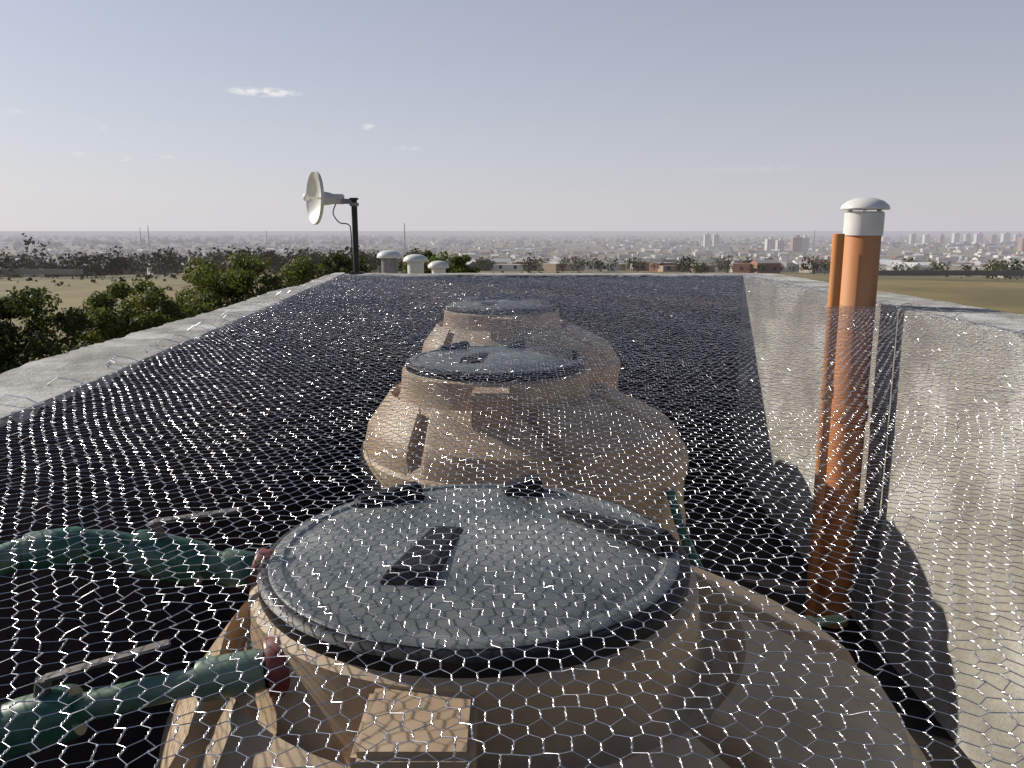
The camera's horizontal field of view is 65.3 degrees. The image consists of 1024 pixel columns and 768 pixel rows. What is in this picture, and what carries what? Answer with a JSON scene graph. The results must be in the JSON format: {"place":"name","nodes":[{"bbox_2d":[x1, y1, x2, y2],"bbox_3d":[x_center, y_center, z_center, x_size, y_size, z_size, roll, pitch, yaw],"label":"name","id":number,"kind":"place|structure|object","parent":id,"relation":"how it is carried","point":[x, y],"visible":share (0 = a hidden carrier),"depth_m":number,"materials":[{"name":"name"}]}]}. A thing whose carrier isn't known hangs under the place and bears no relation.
{"place":"outdoors","nodes":[
{"label":"outdoors","id":0,"kind":"place"},
{"bbox_2d":[0,231,1023,361],"bbox_3d":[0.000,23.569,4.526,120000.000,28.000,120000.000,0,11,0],"label":"ground","id":1,"kind":"structure","parent":0,"point":[1002,294],"depth_m":1406.82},
{"bbox_2d":[0,269,83,274],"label":"boundary wall","id":2,"kind":"structure","parent":1,"relation":"on","point":[43,271],"depth_m":204.59,"materials":[{"name":"grey concrete"}]},
{"bbox_2d":[0,285,99,373],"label":"leafy tree","id":3,"kind":"object","parent":1,"relation":"on","point":[35,342],"visible":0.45,"depth_m":32.47,"materials":[{"name":"green plant"}]},
{"bbox_2d":[71,280,195,346],"bbox_3d":[-17.778,-0.864,37.504,5.690,8.006,5.411,-10,15,-42],"label":"leafy tree","id":4,"kind":"object","parent":1,"relation":"on","point":[111,325],"visible":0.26,"depth_m":36.00,"materials":[{"name":"green plant"}]},
{"bbox_2d":[0,272,349,767],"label":"parapet wall","id":5,"kind":"structure","parent":1,"relation":"on","point":[33,379],"depth_m":2.80,"materials":[{"name":"concrete"}]},
{"bbox_2d":[0,275,1023,767],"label":"chicken wire net","id":6,"kind":"object","parent":5,"relation":"attached to","point":[482,299],"visible":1,"depth_m":1.64,"materials":[{"name":"silver metal"}]},
{"bbox_2d":[0,273,1023,423],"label":"net tie wires","id":7,"kind":"object","parent":5,"relation":"on","point":[322,283],"visible":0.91,"depth_m":3.50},
{"bbox_2d":[114,264,235,335],"bbox_3d":[-16.532,-1.743,40.494,6.590,8.598,6.748,0,11,0],"label":"leafy tree","id":8,"kind":"object","parent":1,"relation":"on","point":[200,302],"visible":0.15,"depth_m":39.48,"materials":[{"name":"green plant"}]},
{"bbox_2d":[175,252,281,316],"bbox_3d":[-15.192,-2.678,44.044,6.831,9.087,6.473,-3,11,-14],"label":"leafy tree","id":9,"kind":"object","parent":1,"relation":"on","point":[238,282],"visible":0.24,"depth_m":42.70,"materials":[{"name":"green plant"}]},
{"bbox_2d":[229,255,326,304],"bbox_3d":[-12.651,-2.882,45.487,6.393,8.943,6.346,0,11,0],"label":"leafy tree","id":10,"kind":"object","parent":1,"relation":"on","point":[295,273],"visible":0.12,"depth_m":43.45,"materials":[{"name":"green plant"}]},
{"bbox_2d":[7,270,581,307],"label":"field shrubs","id":11,"kind":"object","parent":1,"relation":"on","point":[147,276],"visible":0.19,"depth_m":172.07,"materials":[{"name":"green plant"}]},
{"bbox_2d":[317,252,375,274],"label":"leafy tree","id":12,"kind":"object","parent":1,"relation":"on","point":[344,264],"visible":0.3,"depth_m":87.51,"materials":[{"name":"green plant"}]},
{"bbox_2d":[404,223,405,254],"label":"radio mast","id":13,"kind":"object","parent":1,"relation":"on","point":[404,240],"visible":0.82,"depth_m":1082.38,"materials":[{"name":"metal"}]},
{"bbox_2d":[398,248,435,273],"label":"leafy tree","id":14,"kind":"object","parent":1,"relation":"on","point":[425,254],"visible":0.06,"depth_m":82.36,"materials":[{"name":"green plant"}]},
{"bbox_2d":[401,250,451,273],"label":"leafy tree","id":15,"kind":"object","parent":1,"relation":"on","point":[441,258],"visible":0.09,"depth_m":73.86,"materials":[{"name":"green plant"}]},
{"bbox_2d":[447,253,479,272],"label":"leafy tree","id":16,"kind":"object","parent":1,"relation":"on","point":[457,264],"visible":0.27,"depth_m":77.80,"materials":[{"name":"green plant"}]},
{"bbox_2d":[0,236,1023,277],"bbox_3d":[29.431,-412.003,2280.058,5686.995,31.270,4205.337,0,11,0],"label":"distant town","id":17,"kind":"object","parent":1,"relation":"on","point":[508,264],"visible":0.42,"depth_m":1158.81},
{"bbox_2d":[0,233,1023,279],"bbox_3d":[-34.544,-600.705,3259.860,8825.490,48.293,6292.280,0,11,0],"label":"distant tree mass","id":18,"kind":"object","parent":1,"relation":"on","point":[118,263],"visible":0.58,"depth_m":277.69,"materials":[{"name":"green plant"}]},
{"bbox_2d":[516,241,523,246],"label":"block","id":19,"kind":"structure","parent":1,"relation":"on","point":[520,244],"depth_m":1865.08,"materials":[{"name":"white concrete"}]},
{"bbox_2d":[342,273,742,472],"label":"parapet wall","id":20,"kind":"structure","parent":1,"relation":"on","point":[631,387],"depth_m":8.16,"materials":[{"name":"concrete"}]},
{"bbox_2d":[303,171,364,273],"bbox_3d":[-1.826,-1.625,8.078,0.592,1.025,0.462,0,11,0],"label":"dish antenna","id":21,"kind":"object","parent":20,"relation":"on","point":[316,198],"visible":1,"depth_m":8.11,"materials":[{"name":"metal"}]},
{"bbox_2d":[703,235,710,245],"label":"block","id":22,"kind":"structure","parent":1,"relation":"on","point":[706,237],"depth_m":1962.69,"materials":[{"name":"white concrete"}]},
{"bbox_2d":[712,235,718,245],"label":"block","id":23,"kind":"structure","parent":1,"relation":"on","point":[715,237],"depth_m":1972.54,"materials":[{"name":"white concrete"}]},
{"bbox_2d":[764,239,775,251],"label":"block","id":24,"kind":"structure","parent":1,"relation":"on","point":[767,244],"depth_m":1471.66,"materials":[{"name":"white concrete"}]},
{"bbox_2d":[775,241,783,251],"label":"block","id":25,"kind":"structure","parent":1,"relation":"on","point":[777,246],"depth_m":1452.29,"materials":[{"name":"white concrete"}]},
{"bbox_2d":[790,237,801,251],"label":"block","id":26,"kind":"structure","parent":1,"relation":"on","point":[792,240],"depth_m":1422.38,"materials":[{"name":"concrete"}]},
{"bbox_2d":[793,239,801,251],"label":"windows","id":27,"kind":"structure","parent":26,"relation":"attached to","point":[796,246],"depth_m":1422.33,"materials":[{"name":"grey glass"}]},
{"bbox_2d":[801,238,809,251],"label":"block","id":28,"kind":"structure","parent":1,"relation":"on","point":[804,246],"depth_m":1431.90,"materials":[{"name":"grey concrete"}]},
{"bbox_2d":[733,273,1023,767],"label":"parapet wall","id":29,"kind":"structure","parent":1,"relation":"on","point":[1003,721],"depth_m":4.24,"materials":[{"name":"concrete"}]},
{"bbox_2d":[861,311,897,639],"bbox_3d":[2.200,0.585,4.796,0.040,2.037,0.040,0,11,0],"label":"conduit pipe","id":30,"kind":"object","parent":29,"relation":"attached to","point":[871,554],"visible":0.65,"depth_m":4.79,"materials":[{"name":"grey metal"}]},
{"bbox_2d":[908,234,916,243],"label":"block","id":31,"kind":"structure","parent":1,"relation":"on","point":[912,237],"depth_m":2257.08,"materials":[{"name":"white concrete"}]},
{"bbox_2d":[922,235,930,243],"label":"block","id":32,"kind":"structure","parent":1,"relation":"on","point":[925,238],"depth_m":2306.30,"materials":[{"name":"white concrete"}]},
{"bbox_2d":[937,235,944,243],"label":"block","id":33,"kind":"structure","parent":1,"relation":"on","point":[941,237],"depth_m":2257.60,"materials":[{"name":"beige concrete"}]},
{"bbox_2d":[878,270,1023,275],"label":"boundary wall","id":34,"kind":"structure","parent":1,"relation":"on","point":[951,273],"depth_m":181.66,"materials":[{"name":"grey concrete"}]},
{"bbox_2d":[951,233,959,243],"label":"block","id":35,"kind":"structure","parent":1,"relation":"on","point":[955,236],"depth_m":2256.03,"materials":[{"name":"white concrete"}]},
{"bbox_2d":[963,234,970,242],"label":"block","id":36,"kind":"structure","parent":1,"relation":"on","point":[966,237],"depth_m":2355.51,"materials":[{"name":"grey concrete"}]},
{"bbox_2d":[973,234,982,243],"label":"block","id":37,"kind":"structure","parent":1,"relation":"on","point":[976,236],"depth_m":2207.86,"materials":[{"name":"white concrete"}]},
{"bbox_2d":[989,235,996,242],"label":"block","id":38,"kind":"structure","parent":1,"relation":"on","point":[992,238],"depth_m":2355.51,"materials":[{"name":"grey concrete"}]},
{"bbox_2d":[1000,233,1009,242],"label":"block","id":39,"kind":"structure","parent":1,"relation":"on","point":[1006,236],"depth_m":2256.03,"materials":[{"name":"white concrete"}]},
{"bbox_2d":[1012,234,1019,241],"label":"block","id":40,"kind":"structure","parent":1,"relation":"on","point":[1014,238],"depth_m":2457.51,"materials":[{"name":"white concrete"}]},
{"bbox_2d":[1017,238,1023,251],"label":"block","id":41,"kind":"structure","parent":1,"relation":"on","point":[1020,244],"depth_m":1475.97,"materials":[{"name":"concrete"}]},
{"bbox_2d":[0,0,1023,230],"label":"sky","id":42,"kind":"structure","parent":0,"point":[116,115],"materials":[{"name":"blue"}]},
{"bbox_2d":[336,473,975,767],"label":"rooftop floor","id":43,"kind":"structure","parent":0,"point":[920,709],"depth_m":6.07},
{"bbox_2d":[422,295,620,390],"bbox_3d":[0.050,0.414,5.680,1.404,2.045,1.404,0,11,0],"label":"water tank","id":44,"kind":"object","parent":43,"relation":"on","point":[544,345],"visible":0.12,"depth_m":5.17,"materials":[{"name":"beige plastic"}]},
{"bbox_2d":[359,338,688,544],"bbox_3d":[0.050,0.835,3.582,1.404,2.010,1.404,0,11,0],"label":"water tank","id":45,"kind":"object","parent":43,"relation":"on","point":[570,473],"visible":0.29,"depth_m":3.02,"materials":[{"name":"beige plastic"}]},
{"bbox_2d":[666,489,846,626],"bbox_3d":[0.901,0.674,2.896,0.686,0.499,0.299,2,11,9],"label":"green water pipe","id":46,"kind":"object","parent":45,"relation":"attached to","point":[688,542],"visible":0.26,"depth_m":2.95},
{"bbox_2d":[156,472,930,767],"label":"water tank","id":47,"kind":"object","parent":43,"relation":"on","point":[442,748],"visible":0.78,"depth_m":1.21,"materials":[{"name":"beige plastic"}]},
{"bbox_2d":[0,507,273,591],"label":"green water pipe","id":48,"kind":"object","parent":47,"relation":"attached to","point":[94,545],"visible":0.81,"depth_m":1.38,"materials":[{"name":"plastic"}]},
{"bbox_2d":[0,636,289,762],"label":"green water pipe","id":49,"kind":"object","parent":47,"relation":"attached to","point":[44,739],"visible":0.71,"depth_m":1.15,"materials":[{"name":"plastic"}]},
{"bbox_2d":[804,234,844,617],"bbox_3d":[1.905,0.341,4.892,0.080,2.479,0.080,0,11,0],"label":"vent pipe","id":50,"kind":"object","parent":43,"relation":"on","point":[836,265],"visible":0.71,"depth_m":4.84,"materials":[{"name":"plastic"}]},
{"bbox_2d":[815,197,889,628],"bbox_3d":[2.080,0.223,4.951,0.272,2.689,0.272,0,11,0],"label":"vent pipe","id":51,"kind":"object","parent":43,"relation":"on","point":[863,230],"visible":0.83,"depth_m":4.84,"materials":[{"name":"plastic"}]},
{"bbox_3d":[0.420,3.189,12.424,4.600,9.050,6.100,0,11,0],"label":"building","id":52,"kind":"object","parent":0,"visible":0},
{"bbox_2d":[377,250,401,272],"bbox_3d":[-1.440,-1.215,9.440,0.296,0.725,0.296,0,11,0],"label":"roof vent","id":53,"kind":"object","parent":52,"relation":"on","point":[389,261],"visible":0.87,"depth_m":9.32,"materials":[{"name":"grey metal"}]},
{"bbox_2d":[403,254,427,273],"bbox_3d":[-1.170,-1.244,9.740,0.306,0.670,0.306,0,11,0],"label":"roof vent","id":54,"kind":"object","parent":52,"relation":"on","point":[415,263],"visible":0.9,"depth_m":9.62,"materials":[{"name":"white plastic"}]},
{"bbox_2d":[428,261,448,272],"bbox_3d":[-0.910,-1.240,9.945,0.265,0.585,0.265,0,11,0],"label":"roof vent","id":55,"kind":"object","parent":52,"relation":"on","point":[438,266],"visible":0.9,"depth_m":9.83,"materials":[{"name":"white plastic"}]}
]}

